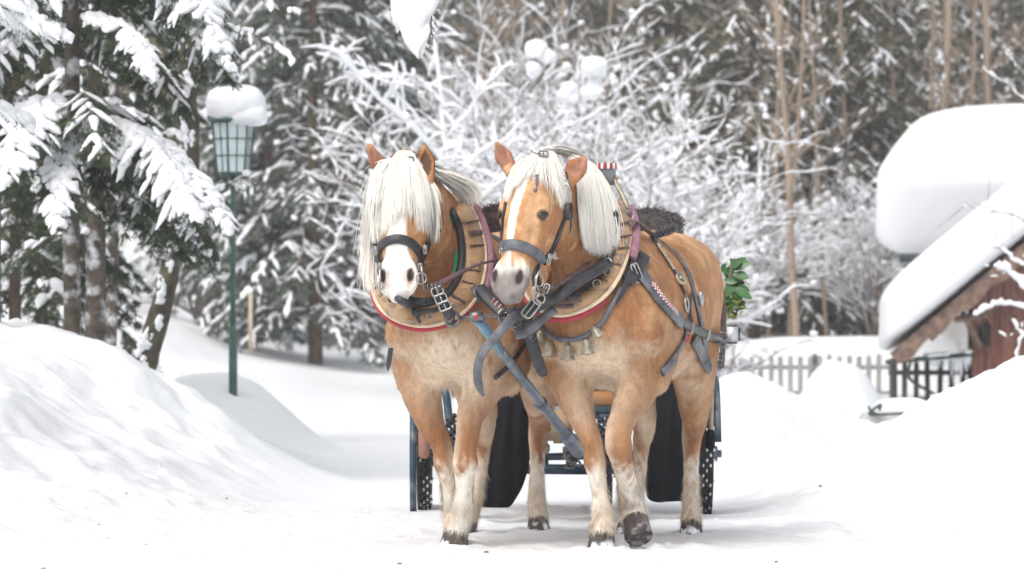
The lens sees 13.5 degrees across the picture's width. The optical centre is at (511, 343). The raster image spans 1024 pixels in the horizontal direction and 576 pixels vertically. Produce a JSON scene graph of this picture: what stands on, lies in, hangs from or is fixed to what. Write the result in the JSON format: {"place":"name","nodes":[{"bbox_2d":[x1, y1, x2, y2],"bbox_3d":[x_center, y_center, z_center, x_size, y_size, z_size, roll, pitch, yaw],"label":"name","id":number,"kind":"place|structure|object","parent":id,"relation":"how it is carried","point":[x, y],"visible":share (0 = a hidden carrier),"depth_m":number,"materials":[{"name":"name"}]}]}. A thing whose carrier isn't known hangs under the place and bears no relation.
{"place":"outdoors","nodes":[
{"label":"outdoors","id":0,"kind":"place"},
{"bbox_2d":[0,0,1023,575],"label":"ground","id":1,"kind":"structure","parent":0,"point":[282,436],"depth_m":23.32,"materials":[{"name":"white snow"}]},
{"bbox_2d":[0,0,69,321],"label":"fir tree","id":2,"kind":"object","parent":1,"relation":"on","point":[56,7],"visible":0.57,"depth_m":27.41,"materials":[{"name":"white plant"}]},
{"bbox_2d":[0,0,74,140],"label":"fir tree","id":3,"kind":"object","parent":1,"relation":"on","point":[21,16],"visible":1,"depth_m":22.40,"materials":[{"name":"white plant"}]},
{"bbox_2d":[0,3,143,325],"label":"fir tree","id":4,"kind":"object","parent":1,"relation":"on","point":[16,202],"visible":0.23,"depth_m":32.54,"materials":[{"name":"green plant"}]},
{"bbox_2d":[1,5,163,372],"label":"fir tree","id":5,"kind":"object","parent":1,"relation":"on","point":[52,257],"visible":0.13,"depth_m":36.95,"materials":[{"name":"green plant"}]},
{"bbox_2d":[1,0,224,342],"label":"fir tree","id":6,"kind":"object","parent":1,"relation":"on","point":[95,302],"visible":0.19,"depth_m":31.44,"materials":[{"name":"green plant"}]},
{"bbox_2d":[21,0,210,345],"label":"fir tree","id":7,"kind":"object","parent":1,"relation":"on","point":[112,306],"visible":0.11,"depth_m":35.96,"materials":[{"name":"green plant"}]},
{"bbox_2d":[0,0,305,335],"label":"fir tree","id":8,"kind":"object","parent":1,"relation":"on","point":[139,146],"visible":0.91,"depth_m":27.62,"materials":[{"name":"white plant"}]},
{"bbox_2d":[133,0,253,369],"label":"leaning tree","id":9,"kind":"object","parent":1,"relation":"on","point":[149,343],"visible":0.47,"depth_m":30.93,"materials":[{"name":"brown plant"}]},
{"bbox_2d":[131,8,260,302],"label":"spruce tree","id":10,"kind":"object","parent":1,"relation":"on","point":[201,99],"visible":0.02,"depth_m":87.77,"materials":[{"name":"white plant"}]},
{"bbox_2d":[119,151,300,326],"bbox_3d":[-4.320,-1.490,61.872,3.339,2.670,3.178,0,0,-23],"label":"snowy shrub","id":11,"kind":"object","parent":1,"relation":"on","point":[188,308],"visible":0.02,"depth_m":61.82,"materials":[{"name":"white snow"}]},
{"bbox_2d":[146,0,303,274],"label":"spruce tree","id":12,"kind":"object","parent":1,"relation":"on","point":[258,134],"visible":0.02,"depth_m":93.62,"materials":[{"name":"grey plant"}]},
{"bbox_2d":[206,85,267,395],"bbox_3d":[-2.166,-0.777,34.011,0.489,2.518,0.472,0,0,0],"label":"street lamp","id":13,"kind":"object","parent":1,"relation":"on","point":[236,116],"visible":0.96,"depth_m":33.89,"materials":[{"name":"green metal"}]},
{"bbox_2d":[248,287,252,351],"bbox_3d":[-2.718,-0.253,45.000,0.052,0.672,0.052,0,0,23],"label":"marker stake","id":14,"kind":"object","parent":1,"relation":"on","point":[250,290],"visible":1,"depth_m":44.98,"materials":[{"name":"brown wood"}]},
{"bbox_2d":[138,0,385,341],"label":"spruce tree","id":15,"kind":"object","parent":1,"relation":"on","point":[296,107],"visible":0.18,"depth_m":60.80,"materials":[{"name":"grey plant"}]},
{"bbox_2d":[222,0,348,207],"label":"spruce tree","id":16,"kind":"object","parent":1,"relation":"on","point":[304,28],"visible":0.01,"depth_m":97.50,"materials":[{"name":"grey plant"}]},
{"bbox_2d":[180,0,411,369],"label":"spruce tree","id":17,"kind":"object","parent":1,"relation":"on","point":[290,310],"visible":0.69,"depth_m":56.66,"materials":[{"name":"green plant"}]},
{"bbox_2d":[305,205,386,341],"bbox_3d":[-1.920,-1.073,62.012,2.676,2.248,2.812,0,0,13],"label":"snowy shrub","id":18,"kind":"object","parent":1,"relation":"on","point":[383,322],"visible":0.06,"depth_m":62.00,"materials":[{"name":"white snow"}]},
{"bbox_2d":[251,0,461,332],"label":"spruce tree","id":19,"kind":"object","parent":1,"relation":"on","point":[394,53],"visible":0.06,"depth_m":63.62,"materials":[{"name":"grey plant"}]},
{"bbox_2d":[387,0,441,64],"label":"hanging bough","id":20,"kind":"object","parent":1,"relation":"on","point":[412,20],"visible":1,"depth_m":22.73,"materials":[{"name":"white plant"}]},
{"bbox_2d":[300,9,530,413],"bbox_3d":[-0.882,-1.669,46.827,2.749,4.938,1.491,0,0,0],"label":"snowy tree","id":21,"kind":"object","parent":1,"relation":"on","point":[395,84],"visible":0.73,"depth_m":46.77,"materials":[{"name":"white wood"}]},
{"bbox_2d":[339,0,493,209],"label":"spruce tree","id":22,"kind":"object","parent":1,"relation":"on","point":[454,5],"visible":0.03,"depth_m":95.50,"materials":[{"name":"grey plant"}]},
{"bbox_2d":[410,37,457,149],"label":"bare tree","id":23,"kind":"object","parent":1,"relation":"on","point":[422,75],"visible":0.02,"depth_m":88.25,"materials":[{"name":"plant"}]},
{"bbox_2d":[411,0,474,107],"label":"bare tree","id":24,"kind":"object","parent":1,"relation":"on","point":[425,56],"visible":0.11,"depth_m":84.14,"materials":[{"name":"white plant"}]},
{"bbox_2d":[353,144,554,544],"bbox_3d":[-0.166,0.013,19.744,0.698,1.768,2.488,0,0,13],"label":"horse","id":25,"kind":"object","parent":1,"relation":"on","point":[414,200],"visible":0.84,"depth_m":19.04},
{"bbox_2d":[371,156,441,296],"bbox_3d":[-0.466,-0.507,18.763,0.268,0.609,0.483,0,0,10],"label":"bridle","id":26,"kind":"object","parent":25,"relation":"attached to","point":[408,241],"visible":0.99,"depth_m":18.60,"materials":[{"name":"black leather"}]},
{"bbox_2d":[423,259,499,289],"bbox_3d":[-0.142,-0.308,18.786,0.069,0.153,0.661,0,0,42],"label":"rein","id":27,"kind":"object","parent":26,"relation":"attached to","point":[433,285],"visible":0.9,"depth_m":18.67,"materials":[{"name":"brown leather"}]},
{"bbox_2d":[369,192,493,331],"bbox_3d":[-0.408,-0.409,18.980,0.538,0.714,0.895,0,0,31],"label":"horse collar","id":28,"kind":"object","parent":25,"relation":"attached to","point":[475,246],"visible":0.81,"depth_m":18.90,"materials":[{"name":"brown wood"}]},
{"bbox_2d":[430,285,455,320],"bbox_3d":[-0.295,-0.175,18.595,0.113,0.154,0.056,0,0,0],"label":"buckle","id":29,"kind":"object","parent":28,"relation":"attached to","point":[443,303],"visible":1,"depth_m":18.58,"materials":[{"name":"silver metal"}]},
{"bbox_2d":[386,233,546,379],"bbox_3d":[-0.033,-0.198,19.153,0.553,0.718,0.973,0,0,39],"label":"harness","id":30,"kind":"object","parent":25,"relation":"attached to","point":[493,303],"visible":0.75,"depth_m":18.92,"materials":[{"name":"black leather"}]},
{"bbox_2d":[304,0,633,210],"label":"snowy shrub","id":31,"kind":"object","parent":1,"relation":"on","point":[501,51],"visible":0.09,"depth_m":65.83,"materials":[{"name":"white snow"}]},
{"bbox_2d":[274,0,697,396],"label":"snowy shrub","id":32,"kind":"object","parent":1,"relation":"on","point":[377,136],"visible":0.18,"depth_m":51.03,"materials":[{"name":"white wood"}]},
{"bbox_2d":[451,0,533,178],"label":"bare tree","id":33,"kind":"object","parent":1,"relation":"on","point":[484,22],"visible":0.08,"depth_m":89.85,"materials":[{"name":"plant"}]},
{"bbox_2d":[462,0,536,179],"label":"bare tree","id":34,"kind":"object","parent":1,"relation":"on","point":[495,27],"visible":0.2,"depth_m":83.31,"materials":[{"name":"plant"}]},
{"bbox_2d":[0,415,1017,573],"bbox_3d":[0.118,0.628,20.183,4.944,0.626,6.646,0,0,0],"label":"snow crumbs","id":35,"kind":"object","parent":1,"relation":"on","point":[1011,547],"visible":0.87,"depth_m":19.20,"materials":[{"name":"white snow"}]},
{"bbox_2d":[2,0,1023,328],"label":"wood","id":36,"kind":"object","parent":1,"relation":"on","point":[636,4],"visible":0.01,"depth_m":103.55,"materials":[{"name":"plant"}]},
{"bbox_2d":[487,0,566,140],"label":"bare tree","id":37,"kind":"object","parent":1,"relation":"on","point":[513,55],"visible":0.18,"depth_m":88.08,"materials":[{"name":"white plant"}]},
{"bbox_2d":[328,43,726,307],"bbox_3d":[0.214,-1.511,52.821,4.379,4.447,4.186,0,0,34],"label":"snowy shrub","id":38,"kind":"object","parent":1,"relation":"on","point":[567,68],"visible":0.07,"depth_m":52.39,"materials":[{"name":"white wood"}]},
{"bbox_2d":[519,0,595,129],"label":"bare tree","id":39,"kind":"object","parent":1,"relation":"on","point":[565,59],"visible":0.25,"depth_m":83.61,"materials":[{"name":"white plant"}]},
{"bbox_2d":[501,0,642,165],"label":"spruce tree","id":40,"kind":"object","parent":1,"relation":"on","point":[597,23],"visible":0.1,"depth_m":97.84,"materials":[{"name":"grey plant"}]},
{"bbox_2d":[375,0,769,203],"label":"snowy shrub","id":41,"kind":"object","parent":1,"relation":"on","point":[573,79],"visible":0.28,"depth_m":64.36,"materials":[{"name":"white snow"}]},
{"bbox_2d":[410,307,739,513],"bbox_3d":[0.310,0.182,21.267,1.718,1.483,5.385,0,0,0],"label":"carriage","id":42,"kind":"object","parent":1,"relation":"on","point":[508,470],"visible":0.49,"depth_m":21.93,"materials":[{"name":"metal"}]},
{"bbox_2d":[480,201,500,232],"bbox_3d":[-0.106,-0.599,22.497,0.331,0.289,0.411,0,0,0],"label":"fur rug","id":43,"kind":"object","parent":42,"relation":"on","point":[490,213],"visible":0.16,"depth_m":22.36,"materials":[{"name":"brown fur"}]},
{"bbox_2d":[509,305,541,343],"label":"coupling straps","id":44,"kind":"object","parent":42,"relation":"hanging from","point":[533,338],"visible":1,"depth_m":18.61,"materials":[{"name":"black leather"}]},
{"bbox_2d":[635,205,687,233],"bbox_3d":[0.703,-0.601,22.500,0.424,0.256,0.398,0,0,0],"label":"fur rug","id":45,"kind":"object","parent":42,"relation":"on","point":[653,218],"visible":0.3,"depth_m":22.36,"materials":[{"name":"brown fur"}]},
{"bbox_2d":[705,392,714,450],"bbox_3d":[1.016,0.337,22.200,0.053,0.429,0.049,0,0,0],"label":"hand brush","id":46,"kind":"object","parent":42,"relation":"hanging from","point":[710,440],"visible":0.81,"depth_m":22.19,"materials":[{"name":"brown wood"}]},
{"bbox_2d":[721,257,751,320],"bbox_3d":[1.131,-0.226,21.894,0.160,0.430,0.221,0,0,0],"label":"leafy sprig","id":47,"kind":"object","parent":42,"relation":"attached to","point":[736,289],"visible":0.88,"depth_m":21.84,"materials":[{"name":"green plant"}]},
{"bbox_2d":[333,0,844,311],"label":"snowy shrub","id":48,"kind":"object","parent":1,"relation":"on","point":[640,153],"visible":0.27,"depth_m":48.41,"materials":[{"name":"white snow"}]},
{"bbox_2d":[525,39,555,78],"bbox_3d":[0.307,-3.070,46.607,0.345,0.422,0.310,0,0,0],"label":"snow cap","id":49,"kind":"object","parent":48,"relation":"on","point":[540,51],"visible":1,"depth_m":46.52,"materials":[{"name":"white snow"}]},
{"bbox_2d":[555,81,578,103],"bbox_3d":[0.598,-2.719,46.805,0.260,0.245,0.186,0,0,0],"label":"snow cap","id":50,"kind":"object","parent":48,"relation":"on","point":[566,91],"visible":0.96,"depth_m":46.74,"materials":[{"name":"white snow"}]},
{"bbox_2d":[579,56,607,100],"bbox_3d":[0.886,-2.873,46.808,0.310,0.478,0.320,0,0,0],"label":"snow cap","id":51,"kind":"object","parent":48,"relation":"on","point":[596,67],"visible":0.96,"depth_m":46.71,"materials":[{"name":"white snow"}]},
{"bbox_2d":[490,141,723,547],"bbox_3d":[0.488,0.011,19.476,0.690,1.773,2.386,0,0,15],"label":"horse","id":52,"kind":"object","parent":1,"relation":"on","point":[636,345],"visible":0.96,"depth_m":18.87},
{"bbox_2d":[497,150,572,305],"bbox_3d":[0.113,-0.498,18.538,0.287,0.672,0.496,0,0,34],"label":"bridle","id":53,"kind":"object","parent":52,"relation":"attached to","point":[539,256],"visible":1,"depth_m":18.44,"materials":[{"name":"leather"}]},
{"bbox_2d":[535,220,653,293],"bbox_3d":[0.388,-0.380,18.870,0.104,0.333,1.204,0,0,27],"label":"rein","id":54,"kind":"object","parent":53,"relation":"attached to","point":[646,229],"visible":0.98,"depth_m":18.65,"materials":[{"name":"brown leather"}]},
{"bbox_2d":[523,174,639,360],"bbox_3d":[0.301,-0.341,18.997,0.530,0.834,0.696,0,0,0],"label":"horse collar","id":55,"kind":"object","parent":52,"relation":"attached to","point":[588,298],"visible":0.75,"depth_m":18.78,"materials":[{"name":"beige leather"}]},
{"bbox_2d":[510,258,613,338],"bbox_3d":[0.241,-0.196,18.635,0.501,0.353,0.164,0,0,-29],"label":"breast strap","id":56,"kind":"object","parent":55,"relation":"attached to","point":[529,309],"visible":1,"depth_m":18.55,"materials":[{"name":"black leather"}]},
{"bbox_2d":[473,310,520,396],"bbox_3d":[-0.065,0.040,18.526,0.209,0.374,0.079,0,0,14],"label":"loose strap","id":57,"kind":"object","parent":56,"relation":"hanging from","point":[505,325],"visible":1,"depth_m":18.52,"materials":[{"name":"leather"}]},
{"bbox_2d":[596,163,616,185],"bbox_3d":[0.421,-0.755,19.260,0.094,0.104,0.093,0,0,0],"label":"hame badge","id":58,"kind":"object","parent":55,"relation":"on","point":[608,170],"visible":0.89,"depth_m":19.23,"materials":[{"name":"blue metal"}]},
{"bbox_2d":[611,224,727,376],"bbox_3d":[0.732,-0.202,19.476,0.266,0.692,1.536,0,0,13],"label":"harness","id":59,"kind":"object","parent":52,"relation":"attached to","point":[636,270],"visible":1,"depth_m":19.29,"materials":[{"name":"leather"}]},
{"bbox_2d":[581,0,635,154],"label":"bare tree","id":60,"kind":"object","parent":1,"relation":"on","point":[609,39],"visible":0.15,"depth_m":85.66,"materials":[{"name":"plant"}]},
{"bbox_2d":[478,43,782,344],"bbox_3d":[1.271,-1.298,52.302,4.186,4.447,4.379,0,0,-10],"label":"snowy shrub","id":61,"kind":"object","parent":1,"relation":"on","point":[663,167],"visible":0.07,"depth_m":52.07,"materials":[{"name":"white snow"}]},
{"bbox_2d":[605,0,673,191],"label":"bare tree","id":62,"kind":"object","parent":1,"relation":"on","point":[669,41],"visible":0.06,"depth_m":77.65,"materials":[{"name":"plant"}]},
{"bbox_2d":[630,9,697,132],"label":"bare tree","id":63,"kind":"object","parent":1,"relation":"on","point":[665,60],"visible":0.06,"depth_m":82.13,"materials":[{"name":"brown plant"}]},
{"bbox_2d":[601,0,765,333],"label":"spruce tree","id":64,"kind":"object","parent":1,"relation":"on","point":[656,32],"visible":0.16,"depth_m":71.71,"materials":[{"name":"grey plant"}]},
{"bbox_2d":[647,0,728,188],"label":"bare tree","id":65,"kind":"object","parent":1,"relation":"on","point":[716,18],"visible":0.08,"depth_m":75.21,"materials":[{"name":"plant"}]},
{"bbox_2d":[685,1,736,120],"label":"bare tree","id":66,"kind":"object","parent":1,"relation":"on","point":[724,11],"visible":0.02,"depth_m":79.66,"materials":[{"name":"white plant"}]},
{"bbox_2d":[616,151,824,377],"bbox_3d":[1.568,-0.621,48.087,3.679,3.092,3.866,0,0,37],"label":"snowy shrub","id":67,"kind":"object","parent":1,"relation":"on","point":[706,228],"visible":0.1,"depth_m":47.78,"materials":[{"name":"white snow"}]},
{"bbox_2d":[720,1,773,127],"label":"bare tree","id":68,"kind":"object","parent":1,"relation":"on","point":[758,93],"visible":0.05,"depth_m":76.14,"materials":[{"name":"white plant"}]},
{"bbox_2d":[637,148,865,349],"bbox_3d":[3.203,-1.370,61.840,3.690,2.951,3.512,0,0,-4],"label":"snowy shrub","id":69,"kind":"object","parent":1,"relation":"on","point":[760,263],"visible":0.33,"depth_m":61.73,"materials":[{"name":"white wood"}]},
{"bbox_2d":[659,0,860,339],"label":"spruce tree","id":70,"kind":"object","parent":1,"relation":"on","point":[807,311],"visible":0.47,"depth_m":66.73,"materials":[{"name":"grey plant"}]},
{"bbox_2d":[677,144,860,333],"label":"snowy shrub","id":71,"kind":"object","parent":1,"relation":"on","point":[781,331],"depth_m":71.87,"materials":[{"name":"white wood"}]},
{"bbox_2d":[704,0,854,337],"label":"bare tree","id":72,"kind":"object","parent":1,"relation":"on","point":[780,122],"visible":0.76,"depth_m":62.04,"materials":[{"name":"plant"}]},
{"bbox_2d":[738,1,838,144],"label":"bare tree","id":73,"kind":"object","parent":1,"relation":"on","point":[761,95],"visible":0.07,"depth_m":81.70,"materials":[{"name":"plant"}]},
{"bbox_2d":[730,0,851,336],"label":"bare tree","id":74,"kind":"object","parent":1,"relation":"on","point":[786,153],"visible":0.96,"depth_m":59.92,"materials":[{"name":"brown plant"}]},
{"bbox_2d":[729,3,861,332],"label":"bare tree","id":75,"kind":"object","parent":1,"relation":"on","point":[804,330],"visible":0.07,"depth_m":69.95,"materials":[{"name":"plant"}]},
{"bbox_2d":[714,0,877,336],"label":"bare tree","id":76,"kind":"object","parent":1,"relation":"on","point":[794,189],"visible":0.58,"depth_m":66.06,"materials":[{"name":"plant"}]},
{"bbox_2d":[716,352,888,394],"bbox_3d":[3.534,0.526,57.059,2.924,0.842,0.133,0,0,0],"label":"picket fence","id":77,"kind":"object","parent":1,"relation":"on","point":[815,361],"visible":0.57,"depth_m":57.00,"materials":[{"name":"grey wood"}]},
{"bbox_2d":[731,0,890,335],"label":"bare tree","id":78,"kind":"object","parent":1,"relation":"on","point":[812,45],"visible":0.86,"depth_m":62.96,"materials":[{"name":"plant"}]},
{"bbox_2d":[737,151,909,335],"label":"snowy shrub","id":79,"kind":"object","parent":1,"relation":"on","point":[847,187],"visible":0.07,"depth_m":67.48,"materials":[{"name":"grey wood"}]},
{"bbox_2d":[735,0,916,335],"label":"spruce tree","id":80,"kind":"object","parent":1,"relation":"on","point":[867,29],"visible":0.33,"depth_m":68.54,"materials":[{"name":"grey plant"}]},
{"bbox_2d":[762,161,908,335],"bbox_3d":[5.242,-1.330,64.097,3.515,2.810,3.345,0,0,-45],"label":"snowy shrub","id":81,"kind":"object","parent":1,"relation":"on","point":[879,274],"visible":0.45,"depth_m":63.75,"materials":[{"name":"white wood"}]},
{"bbox_2d":[807,0,890,334],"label":"bare tree","id":82,"kind":"object","parent":1,"relation":"on","point":[841,62],"visible":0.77,"depth_m":68.08,"materials":[{"name":"brown plant"}]},
{"bbox_2d":[786,0,933,334],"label":"spruce tree","id":83,"kind":"object","parent":1,"relation":"on","point":[875,63],"visible":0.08,"depth_m":71.92,"materials":[{"name":"grey plant"}]},
{"bbox_2d":[833,0,939,265],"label":"bare tree","id":84,"kind":"object","parent":1,"relation":"on","point":[889,4],"visible":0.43,"depth_m":69.80,"materials":[{"name":"brown plant"}]},
{"bbox_2d":[859,397,924,423],"bbox_3d":[3.649,0.712,41.169,0.647,0.410,0.562,0,0,0],"label":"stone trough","id":85,"kind":"object","parent":1,"relation":"on","point":[883,410],"visible":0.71,"depth_m":40.96,"materials":[{"name":"grey"}]},
{"bbox_2d":[854,0,937,155],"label":"bare tree","id":86,"kind":"object","parent":1,"relation":"on","point":[884,87],"visible":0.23,"depth_m":72.17,"materials":[{"name":"plant"}]},
{"bbox_2d":[864,0,965,178],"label":"bare tree","id":87,"kind":"object","parent":1,"relation":"on","point":[946,51],"visible":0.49,"depth_m":66.19,"materials":[{"name":"brown plant"}]},
{"bbox_2d":[888,358,971,400],"bbox_3d":[5.099,0.520,52.559,1.058,0.746,0.133,0,0,0],"label":"picket fence","id":88,"kind":"object","parent":1,"relation":"on","point":[916,372],"visible":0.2,"depth_m":52.50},
{"bbox_2d":[899,0,961,113],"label":"bare tree","id":89,"kind":"object","parent":1,"relation":"on","point":[933,92],"visible":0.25,"depth_m":75.80,"materials":[{"name":"white plant"}]},
{"bbox_2d":[862,0,1005,266],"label":"spruce tree","id":90,"kind":"object","parent":1,"relation":"on","point":[920,11],"visible":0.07,"depth_m":83.58,"materials":[{"name":"grey plant"}]},
{"bbox_2d":[875,103,1023,352],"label":"house","id":91,"kind":"structure","parent":1,"relation":"on","point":[937,170],"depth_m":57.84,"materials":[{"name":"grey paint"}]},
{"bbox_2d":[879,170,1023,394],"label":"shed","id":92,"kind":"structure","parent":1,"relation":"on","point":[934,290],"depth_m":49.97,"materials":[{"name":"brown"}]},
{"bbox_2d":[915,0,990,111],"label":"bare tree","id":93,"kind":"object","parent":1,"relation":"on","point":[960,91],"visible":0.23,"depth_m":78.24,"materials":[{"name":"white plant"}]},
{"bbox_2d":[905,0,1003,127],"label":"bare tree","id":94,"kind":"object","parent":1,"relation":"on","point":[974,48],"visible":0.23,"depth_m":70.17,"materials":[{"name":"brown wood"}]},
{"bbox_2d":[924,0,1023,114],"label":"spruce tree","id":95,"kind":"object","parent":1,"relation":"on","point":[1008,60],"visible":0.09,"depth_m":89.92,"materials":[{"name":"grey plant"}]},
{"bbox_2d":[927,0,1023,104],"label":"bare tree","id":96,"kind":"object","parent":1,"relation":"on","point":[985,24],"visible":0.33,"depth_m":68.14,"materials":[{"name":"brown wood"}]},
{"bbox_2d":[939,49,1023,355],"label":"young tree","id":97,"kind":"object","parent":1,"relation":"on","point":[1006,266],"visible":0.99,"depth_m":40.98,"materials":[{"name":"white wood"}]},
{"bbox_2d":[950,0,1019,105],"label":"bare tree","id":98,"kind":"object","parent":1,"relation":"on","point":[990,11],"visible":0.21,"depth_m":79.67,"materials":[{"name":"plant"}]},
{"bbox_2d":[957,12,1023,104],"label":"bare tree","id":99,"kind":"object","parent":1,"relation":"on","point":[992,92],"visible":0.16,"depth_m":76.80,"materials":[{"name":"brown wood"}]},
{"bbox_2d":[965,0,1023,103],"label":"spruce tree","id":100,"kind":"object","parent":1,"relation":"on","point":[1004,20],"visible":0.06,"depth_m":96.84,"materials":[{"name":"grey plant"}]}
]}

